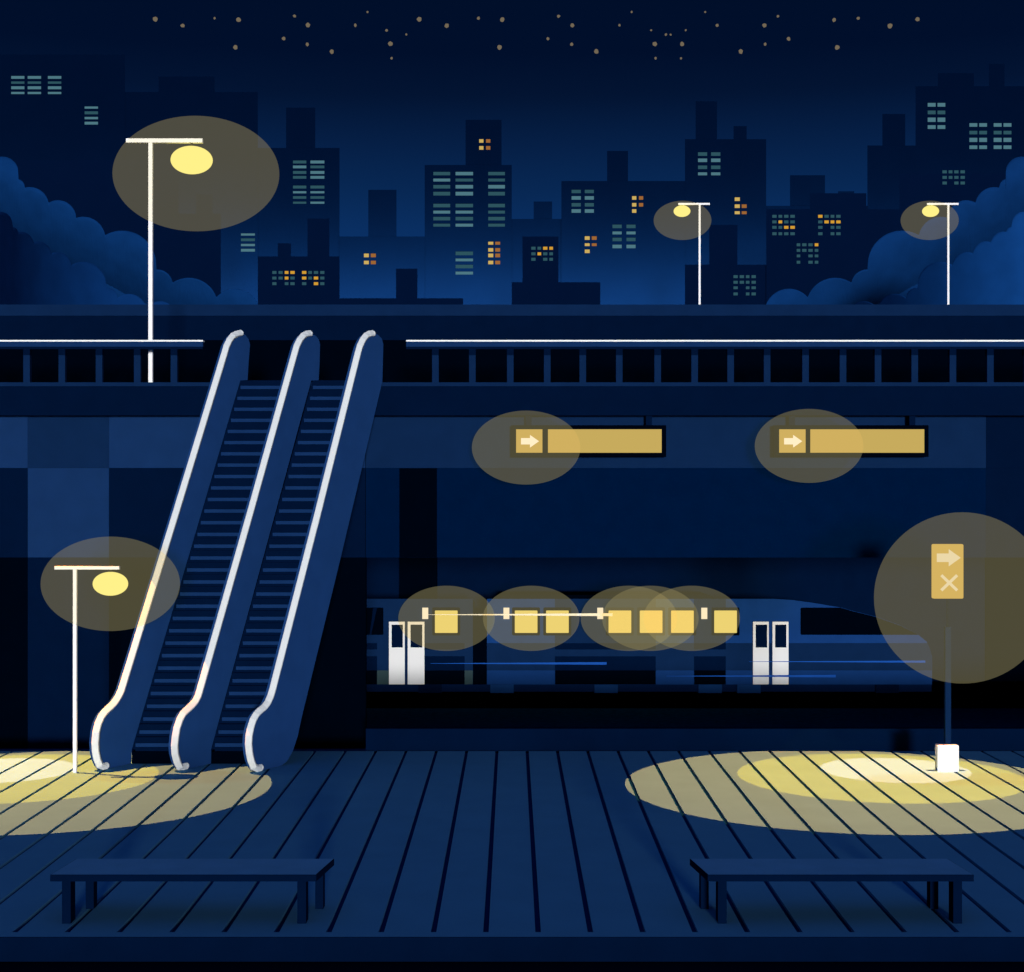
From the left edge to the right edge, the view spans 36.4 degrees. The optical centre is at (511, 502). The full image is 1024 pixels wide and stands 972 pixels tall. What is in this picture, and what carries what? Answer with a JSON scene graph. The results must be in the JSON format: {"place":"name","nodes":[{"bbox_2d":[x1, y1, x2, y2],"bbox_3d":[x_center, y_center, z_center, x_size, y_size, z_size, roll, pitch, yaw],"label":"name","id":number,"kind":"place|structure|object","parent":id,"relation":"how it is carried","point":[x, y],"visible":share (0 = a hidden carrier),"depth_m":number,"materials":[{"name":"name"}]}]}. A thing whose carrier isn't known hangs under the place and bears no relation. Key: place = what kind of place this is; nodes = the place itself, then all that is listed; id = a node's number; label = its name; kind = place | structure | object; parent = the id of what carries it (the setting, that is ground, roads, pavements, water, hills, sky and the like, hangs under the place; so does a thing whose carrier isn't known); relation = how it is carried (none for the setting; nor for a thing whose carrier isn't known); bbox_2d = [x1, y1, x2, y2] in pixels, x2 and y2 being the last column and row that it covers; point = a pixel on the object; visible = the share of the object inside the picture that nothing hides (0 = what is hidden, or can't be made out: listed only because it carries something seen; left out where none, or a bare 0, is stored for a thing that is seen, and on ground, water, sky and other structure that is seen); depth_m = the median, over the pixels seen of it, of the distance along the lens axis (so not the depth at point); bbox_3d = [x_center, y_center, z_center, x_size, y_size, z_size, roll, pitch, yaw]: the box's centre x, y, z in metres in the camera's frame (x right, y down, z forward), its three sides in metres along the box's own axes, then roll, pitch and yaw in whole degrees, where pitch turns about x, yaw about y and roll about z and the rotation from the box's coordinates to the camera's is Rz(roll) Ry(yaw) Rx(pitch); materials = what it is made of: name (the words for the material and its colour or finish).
{"place":"outdoors","nodes":[
{"label":"outdoors","id":0,"kind":"place"},
{"bbox_2d":[0,55,124,159],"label":"tower block","id":1,"kind":"structure","parent":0,"point":[62,107],"depth_m":1200.00,"materials":[{"name":"blue"}]},
{"bbox_2d":[11,76,23,78],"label":"window","id":2,"kind":"structure","parent":1,"relation":"in","point":[12,77],"depth_m":1199.67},
{"bbox_2d":[11,81,23,83],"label":"window","id":3,"kind":"structure","parent":1,"relation":"in","point":[12,82],"depth_m":1199.67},
{"bbox_2d":[11,86,23,88],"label":"window","id":4,"kind":"structure","parent":1,"relation":"in","point":[12,87],"depth_m":1199.67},
{"bbox_2d":[28,76,40,78],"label":"window","id":5,"kind":"structure","parent":1,"relation":"in","point":[29,77],"depth_m":1199.67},
{"bbox_2d":[28,81,40,83],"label":"window","id":6,"kind":"structure","parent":1,"relation":"in","point":[29,82],"depth_m":1199.67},
{"bbox_2d":[28,86,40,88],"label":"window","id":7,"kind":"structure","parent":1,"relation":"in","point":[29,87],"depth_m":1199.67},
{"bbox_2d":[48,76,60,78],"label":"window","id":8,"kind":"structure","parent":1,"relation":"in","point":[49,77],"depth_m":1199.67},
{"bbox_2d":[48,81,60,83],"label":"window","id":9,"kind":"structure","parent":1,"relation":"in","point":[49,82],"depth_m":1199.67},
{"bbox_2d":[48,86,60,88],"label":"window","id":10,"kind":"structure","parent":1,"relation":"in","point":[49,87],"depth_m":1199.67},
{"bbox_2d":[85,111,97,113],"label":"window","id":11,"kind":"structure","parent":1,"relation":"in","point":[86,112],"depth_m":1199.67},
{"bbox_2d":[85,122,97,124],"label":"window","id":12,"kind":"structure","parent":1,"relation":"in","point":[86,123],"depth_m":1199.67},
{"bbox_2d":[13,160,178,281],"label":"tower block","id":13,"kind":"structure","parent":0,"point":[109,196],"depth_m":1000.60,"materials":[{"name":"paint"}]},
{"bbox_2d":[125,76,257,303],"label":"tower block","id":14,"kind":"structure","parent":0,"point":[223,126],"depth_m":1200.60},
{"bbox_2d":[241,233,254,235],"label":"window","id":15,"kind":"structure","parent":14,"relation":"in","point":[242,234],"depth_m":1200.26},
{"bbox_2d":[241,238,254,240],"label":"window","id":16,"kind":"structure","parent":14,"relation":"in","point":[242,239],"depth_m":1200.26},
{"bbox_2d":[241,249,254,251],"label":"window","id":17,"kind":"structure","parent":14,"relation":"in","point":[242,250],"depth_m":1200.26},
{"bbox_2d":[179,194,220,296],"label":"tower block","id":18,"kind":"structure","parent":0,"point":[200,244],"depth_m":1000.00,"materials":[{"name":"paint"}]},
{"bbox_2d":[258,108,339,255],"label":"tower block","id":19,"kind":"structure","parent":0,"point":[298,180],"depth_m":1201.20,"materials":[{"name":"concrete"}]},
{"bbox_2d":[293,171,305,173],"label":"window","id":20,"kind":"structure","parent":19,"relation":"in","point":[294,172],"depth_m":1200.84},
{"bbox_2d":[293,176,305,178],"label":"window","id":21,"kind":"structure","parent":19,"relation":"in","point":[294,177],"depth_m":1200.84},
{"bbox_2d":[293,196,305,198],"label":"window","id":22,"kind":"structure","parent":19,"relation":"in","point":[294,197],"depth_m":1200.84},
{"bbox_2d":[310,171,323,173],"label":"window","id":23,"kind":"structure","parent":19,"relation":"in","point":[311,172],"depth_m":1200.84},
{"bbox_2d":[310,176,323,178],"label":"window","id":24,"kind":"structure","parent":19,"relation":"in","point":[311,177],"depth_m":1200.84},
{"bbox_2d":[310,196,323,198],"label":"window","id":25,"kind":"structure","parent":19,"relation":"in","point":[311,197],"depth_m":1200.84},
{"bbox_2d":[258,219,339,304],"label":"tower block","id":26,"kind":"structure","parent":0,"point":[285,277],"depth_m":1000.00,"materials":[{"name":"paint"}]},
{"bbox_2d":[340,190,424,297],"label":"tower block","id":27,"kind":"structure","parent":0,"point":[376,258],"depth_m":1200.00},
{"bbox_2d":[340,269,462,304],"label":"tower block","id":28,"kind":"structure","parent":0,"point":[406,286],"depth_m":1001.20,"materials":[{"name":"paint"}]},
{"bbox_2d":[425,120,511,304],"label":"tower block","id":29,"kind":"structure","parent":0,"point":[468,232],"depth_m":1200.60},
{"bbox_2d":[433,172,449,174],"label":"window","id":30,"kind":"structure","parent":29,"relation":"in","point":[434,173],"depth_m":1200.26,"materials":[{"name":"glass"}]},
{"bbox_2d":[433,179,449,180],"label":"window","id":31,"kind":"structure","parent":29,"relation":"in","point":[433,179],"depth_m":1200.26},
{"bbox_2d":[433,185,449,187],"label":"window","id":32,"kind":"structure","parent":29,"relation":"in","point":[434,186],"depth_m":1200.26,"materials":[{"name":"glass"}]},
{"bbox_2d":[433,192,449,194],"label":"window","id":33,"kind":"structure","parent":29,"relation":"in","point":[434,193],"depth_m":1200.26,"materials":[{"name":"glass"}]},
{"bbox_2d":[433,204,449,206],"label":"window","id":34,"kind":"structure","parent":29,"relation":"in","point":[434,205],"depth_m":1200.26,"materials":[{"name":"glass"}]},
{"bbox_2d":[433,211,449,213],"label":"window","id":35,"kind":"structure","parent":29,"relation":"in","point":[434,212],"depth_m":1200.26,"materials":[{"name":"glass"}]},
{"bbox_2d":[433,217,449,219],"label":"window","id":36,"kind":"structure","parent":29,"relation":"in","point":[434,218],"depth_m":1200.26,"materials":[{"name":"glass"}]},
{"bbox_2d":[433,224,449,226],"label":"window","id":37,"kind":"structure","parent":29,"relation":"in","point":[434,225],"depth_m":1200.26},
{"bbox_2d":[456,172,472,174],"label":"window","id":38,"kind":"structure","parent":29,"relation":"in","point":[457,173],"depth_m":1200.26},
{"bbox_2d":[456,179,472,180],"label":"window","id":39,"kind":"structure","parent":29,"relation":"in","point":[456,179],"depth_m":1200.26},
{"bbox_2d":[456,185,472,187],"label":"window","id":40,"kind":"structure","parent":29,"relation":"in","point":[457,186],"depth_m":1200.26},
{"bbox_2d":[456,192,472,194],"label":"window","id":41,"kind":"structure","parent":29,"relation":"in","point":[457,193],"depth_m":1200.26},
{"bbox_2d":[456,204,472,206],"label":"window","id":42,"kind":"structure","parent":29,"relation":"in","point":[457,205],"depth_m":1200.26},
{"bbox_2d":[456,211,472,213],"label":"window","id":43,"kind":"structure","parent":29,"relation":"in","point":[457,212],"depth_m":1200.26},
{"bbox_2d":[456,217,472,219],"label":"window","id":44,"kind":"structure","parent":29,"relation":"in","point":[457,218],"depth_m":1200.26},
{"bbox_2d":[456,224,472,226],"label":"window","id":45,"kind":"structure","parent":29,"relation":"in","point":[457,225],"depth_m":1200.26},
{"bbox_2d":[456,252,472,254],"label":"window","id":46,"kind":"structure","parent":29,"relation":"in","point":[457,253],"depth_m":1200.26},
{"bbox_2d":[456,259,472,260],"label":"window","id":47,"kind":"structure","parent":29,"relation":"in","point":[456,259],"depth_m":1200.26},
{"bbox_2d":[456,265,472,267],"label":"window","id":48,"kind":"structure","parent":29,"relation":"in","point":[457,266],"depth_m":1200.26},
{"bbox_2d":[456,272,472,273],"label":"window","id":49,"kind":"structure","parent":29,"relation":"in","point":[456,272],"depth_m":1200.26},
{"bbox_2d":[488,172,504,174],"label":"window","id":50,"kind":"structure","parent":29,"relation":"in","point":[489,173],"depth_m":1200.26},
{"bbox_2d":[488,179,504,180],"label":"window","id":51,"kind":"structure","parent":29,"relation":"in","point":[488,179],"depth_m":1200.26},
{"bbox_2d":[488,185,504,187],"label":"window","id":52,"kind":"structure","parent":29,"relation":"in","point":[489,186],"depth_m":1200.26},
{"bbox_2d":[488,192,504,194],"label":"window","id":53,"kind":"structure","parent":29,"relation":"in","point":[489,193],"depth_m":1200.26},
{"bbox_2d":[488,204,504,206],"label":"window","id":54,"kind":"structure","parent":29,"relation":"in","point":[489,205],"depth_m":1200.26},
{"bbox_2d":[488,211,504,213],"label":"window","id":55,"kind":"structure","parent":29,"relation":"in","point":[489,212],"depth_m":1200.26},
{"bbox_2d":[488,217,504,219],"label":"window","id":56,"kind":"structure","parent":29,"relation":"in","point":[489,218],"depth_m":1200.26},
{"bbox_2d":[488,224,504,226],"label":"window","id":57,"kind":"structure","parent":29,"relation":"in","point":[489,225],"depth_m":1200.26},
{"bbox_2d":[0,751,1023,936],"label":"platform floor","id":58,"kind":"structure","parent":0,"point":[25,775],"depth_m":18.59,"materials":[{"name":"wood"}]},
{"bbox_2d":[54,566,127,772],"bbox_3d":[-5.950,2.252,23.063,2.054,3.496,0.900,0,0,0],"label":"street lamp","id":59,"kind":"object","parent":58,"relation":"on","point":[110,583],"visible":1,"depth_m":23.03,"materials":[{"name":"white metal"}]},
{"bbox_2d":[50,859,333,923],"bbox_3d":[-3.075,3.766,15.114,2.621,0.466,0.666,0,0,0],"label":"bench","id":60,"kind":"object","parent":58,"relation":"on","point":[92,872],"visible":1,"depth_m":14.95,"materials":[{"name":"blue paint"}]},
{"bbox_2d":[89,330,382,771],"bbox_3d":[-4.193,0.545,24.715,2.330,6.912,4.746,0,0,28],"label":"escalator","id":61,"kind":"object","parent":58,"relation":"on","point":[234,661],"visible":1,"depth_m":24.69,"materials":[{"name":"metal"}]},
{"bbox_2d":[0,937,1023,961],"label":"platform edge","id":62,"kind":"object","parent":58,"relation":"attached to","point":[511,949],"visible":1,"depth_m":14.32,"materials":[{"name":"paint"}]},
{"bbox_2d":[690,859,973,923],"bbox_3d":[3.075,3.766,15.114,2.621,0.466,0.666,0,0,0],"label":"bench","id":63,"kind":"object","parent":58,"relation":"on","point":[722,872],"visible":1,"depth_m":14.95,"materials":[{"name":"blue paint"}]},
{"bbox_2d":[932,544,962,771],"bbox_3d":[6.550,2.074,22.776,2.562,3.866,1.100,0,0,0],"label":"pole sign","id":64,"kind":"object","parent":58,"relation":"on","point":[947,571],"visible":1,"depth_m":23.21,"materials":[{"name":"yellow plastic"}]},
{"bbox_2d":[0,708,1023,752],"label":"track bed","id":65,"kind":"object","parent":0,"point":[685,717],"visible":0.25,"depth_m":30.61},
{"bbox_2d":[0,962,1023,971],"bbox_3d":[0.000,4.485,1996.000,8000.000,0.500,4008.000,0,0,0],"label":"ground","id":66,"kind":"structure","parent":0,"point":[511,966],"depth_m":14.19,"materials":[{"name":"black"}]},
{"bbox_2d":[0,212,169,304],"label":"bushy tree","id":67,"kind":"object","parent":66,"relation":"on","point":[35,273],"visible":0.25,"depth_m":61.52,"materials":[{"name":"blue plant"}]},
{"bbox_2d":[0,157,257,304],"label":"bushy tree","id":68,"kind":"object","parent":66,"relation":"on","point":[119,259],"visible":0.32,"depth_m":74.63,"materials":[{"name":"blue plant"}]},
{"bbox_2d":[0,305,1023,748],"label":"station building","id":69,"kind":"structure","parent":66,"relation":"on","point":[454,499],"depth_m":26.73,"materials":[{"name":"blue paint"}]},
{"bbox_2d":[0,340,203,381],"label":"railing","id":70,"kind":"object","parent":69,"relation":"on","point":[99,346],"visible":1,"depth_m":26.44,"materials":[{"name":"blue metal"}]},
{"bbox_2d":[126,138,212,381],"bbox_3d":[-5.470,-4.362,26.950,2.880,4.648,1.200,0,0,0],"label":"street lamp","id":71,"kind":"object","parent":69,"relation":"on","point":[191,159],"visible":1,"depth_m":26.91,"materials":[{"name":"white metal"}]},
{"bbox_2d":[511,416,665,456],"bbox_3d":[0.974,-0.922,26.220,3.295,1.241,0.800,0,0,0],"label":"hanging sign","id":72,"kind":"object","parent":69,"relation":"hanging from","point":[529,439],"visible":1,"depth_m":26.45,"materials":[{"name":"black paint"}]},
{"bbox_2d":[674,203,709,304],"bbox_3d":[3.724,-5.265,34.000,1.260,2.645,0.600,0,0,0],"label":"street lamp","id":73,"kind":"object","parent":69,"relation":"on","point":[681,210],"visible":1,"depth_m":33.98,"materials":[{"name":"white metal"}]},
{"bbox_2d":[406,340,1023,381],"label":"railing","id":74,"kind":"object","parent":69,"relation":"on","point":[730,346],"visible":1,"depth_m":26.44,"materials":[{"name":"blue metal"}]},
{"bbox_2d":[772,416,928,456],"bbox_3d":[5.578,-0.951,26.220,3.009,1.241,0.800,0,0,0],"label":"hanging sign","id":75,"kind":"object","parent":69,"relation":"hanging from","point":[792,439],"visible":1,"depth_m":26.45,"materials":[{"name":"black paint"}]},
{"bbox_2d":[922,203,958,304],"bbox_3d":[9.121,-5.265,34.000,1.260,2.645,0.600,0,0,0],"label":"street lamp","id":76,"kind":"object","parent":69,"relation":"on","point":[930,210],"visible":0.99,"depth_m":33.98,"materials":[{"name":"white metal"}]},
{"bbox_2d":[766,157,1023,304],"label":"bushy tree","id":77,"kind":"object","parent":66,"relation":"on","point":[899,262],"visible":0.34,"depth_m":74.63,"materials":[{"name":"blue plant"}]},
{"bbox_2d":[854,212,1023,304],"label":"bushy tree","id":78,"kind":"object","parent":66,"relation":"on","point":[988,273],"visible":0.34,"depth_m":58.04,"materials":[{"name":"blue plant"}]},
{"bbox_2d":[0,0,1023,235],"label":"sky","id":79,"kind":"structure","parent":0,"point":[817,107],"materials":[{"name":"blue"}]},
{"bbox_2d":[512,201,560,281],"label":"tower block","id":80,"kind":"structure","parent":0,"point":[542,223],"depth_m":1201.20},
{"bbox_2d":[512,236,599,304],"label":"tower block","id":81,"kind":"structure","parent":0,"point":[539,284],"depth_m":1000.00,"materials":[{"name":"paint"}]},
{"bbox_2d":[561,151,684,304],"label":"tower block","id":82,"kind":"structure","parent":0,"point":[622,240],"depth_m":1200.00,"materials":[{"name":"blue"}]},
{"bbox_2d":[572,196,580,199],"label":"window","id":83,"kind":"structure","parent":82,"relation":"in","point":[573,197],"depth_m":1199.67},
{"bbox_2d":[572,203,580,206],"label":"window","id":84,"kind":"structure","parent":82,"relation":"in","point":[573,204],"depth_m":1199.67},
{"bbox_2d":[572,209,580,212],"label":"window","id":85,"kind":"structure","parent":82,"relation":"in","point":[573,210],"depth_m":1199.67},
{"bbox_2d":[585,196,593,199],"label":"window","id":86,"kind":"structure","parent":82,"relation":"in","point":[586,197],"depth_m":1199.67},
{"bbox_2d":[585,203,593,206],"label":"window","id":87,"kind":"structure","parent":82,"relation":"in","point":[586,204],"depth_m":1199.67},
{"bbox_2d":[585,209,593,212],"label":"window","id":88,"kind":"structure","parent":82,"relation":"in","point":[586,210],"depth_m":1199.67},
{"bbox_2d":[626,225,635,227],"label":"window","id":89,"kind":"structure","parent":82,"relation":"in","point":[627,226],"depth_m":1199.67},
{"bbox_2d":[626,238,635,240],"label":"window","id":90,"kind":"structure","parent":82,"relation":"in","point":[627,239],"depth_m":1199.67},
{"bbox_2d":[626,245,635,247],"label":"window","id":91,"kind":"structure","parent":82,"relation":"in","point":[627,246],"depth_m":1199.67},
{"bbox_2d":[366,727,1023,752],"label":"parapet wall","id":92,"kind":"structure","parent":0,"point":[649,739],"depth_m":25.11,"materials":[{"name":"blue paint"}]},
{"bbox_2d":[367,681,1023,707],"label":"track pit","id":93,"kind":"object","parent":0,"point":[987,694],"visible":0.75,"depth_m":33.40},
{"bbox_2d":[367,592,931,692],"bbox_3d":[1.037,3.031,35.124,16.568,2.416,2.521,0,0,0],"label":"train","id":94,"kind":"object","parent":93,"relation":"on","point":[600,642],"visible":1,"depth_m":34.47,"materials":[{"name":"blue paint"}]},
{"bbox_2d":[685,101,765,264],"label":"tower block","id":95,"kind":"structure","parent":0,"point":[725,179],"depth_m":1200.60,"materials":[{"name":"concrete"}]},
{"bbox_2d":[698,152,706,155],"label":"window","id":96,"kind":"structure","parent":95,"relation":"in","point":[699,153],"depth_m":1200.26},
{"bbox_2d":[711,152,719,155],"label":"window","id":97,"kind":"structure","parent":95,"relation":"in","point":[712,153],"depth_m":1200.26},
{"bbox_2d":[685,225,765,304],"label":"tower block","id":98,"kind":"structure","parent":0,"point":[726,279],"depth_m":1001.20,"materials":[{"name":"paint"}]},
{"bbox_2d":[766,175,866,208],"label":"tower block","id":99,"kind":"structure","parent":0,"point":[802,187],"depth_m":1201.40,"materials":[{"name":"concrete"}]},
{"bbox_2d":[766,193,898,303],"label":"tower block","id":100,"kind":"structure","parent":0,"point":[830,235],"depth_m":1000.00,"materials":[{"name":"paint"}]},
{"bbox_2d":[867,114,915,208],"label":"tower block","id":101,"kind":"structure","parent":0,"point":[891,158],"depth_m":1200.00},
{"bbox_2d":[899,170,1005,234],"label":"tower block","id":102,"kind":"structure","parent":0,"point":[917,192],"depth_m":1001.20,"materials":[{"name":"paint"}]},
{"bbox_2d":[916,64,1023,173],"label":"tower block","id":103,"kind":"structure","parent":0,"point":[963,122],"depth_m":1200.60,"materials":[{"name":"blue"}]},
{"bbox_2d":[928,103,935,106],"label":"window","id":104,"kind":"structure","parent":103,"relation":"in","point":[929,104],"depth_m":1200.26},
{"bbox_2d":[928,118,935,121],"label":"window","id":105,"kind":"structure","parent":103,"relation":"in","point":[929,119],"depth_m":1200.26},
{"bbox_2d":[928,125,935,128],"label":"window","id":106,"kind":"structure","parent":103,"relation":"in","point":[929,126],"depth_m":1200.26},
{"bbox_2d":[969,123,976,126],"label":"window","id":107,"kind":"structure","parent":103,"relation":"in","point":[970,124],"depth_m":1200.26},
{"bbox_2d":[969,138,976,141],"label":"window","id":108,"kind":"structure","parent":103,"relation":"in","point":[970,139],"depth_m":1200.26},
{"bbox_2d":[969,145,976,148],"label":"window","id":109,"kind":"structure","parent":103,"relation":"in","point":[970,146],"depth_m":1200.26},
{"bbox_2d":[979,123,986,126],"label":"window","id":110,"kind":"structure","parent":103,"relation":"in","point":[980,124],"depth_m":1200.26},
{"bbox_2d":[979,138,986,141],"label":"window","id":111,"kind":"structure","parent":103,"relation":"in","point":[980,139],"depth_m":1200.26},
{"bbox_2d":[979,145,986,148],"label":"window","id":112,"kind":"structure","parent":103,"relation":"in","point":[980,146],"depth_m":1200.26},
{"bbox_2d":[994,123,1001,126],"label":"window","id":113,"kind":"structure","parent":103,"relation":"in","point":[995,124],"depth_m":1200.26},
{"bbox_2d":[994,138,1001,141],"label":"window","id":114,"kind":"structure","parent":103,"relation":"in","point":[995,139],"depth_m":1200.26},
{"bbox_2d":[994,145,1001,148],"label":"window","id":115,"kind":"structure","parent":103,"relation":"in","point":[995,146],"depth_m":1200.26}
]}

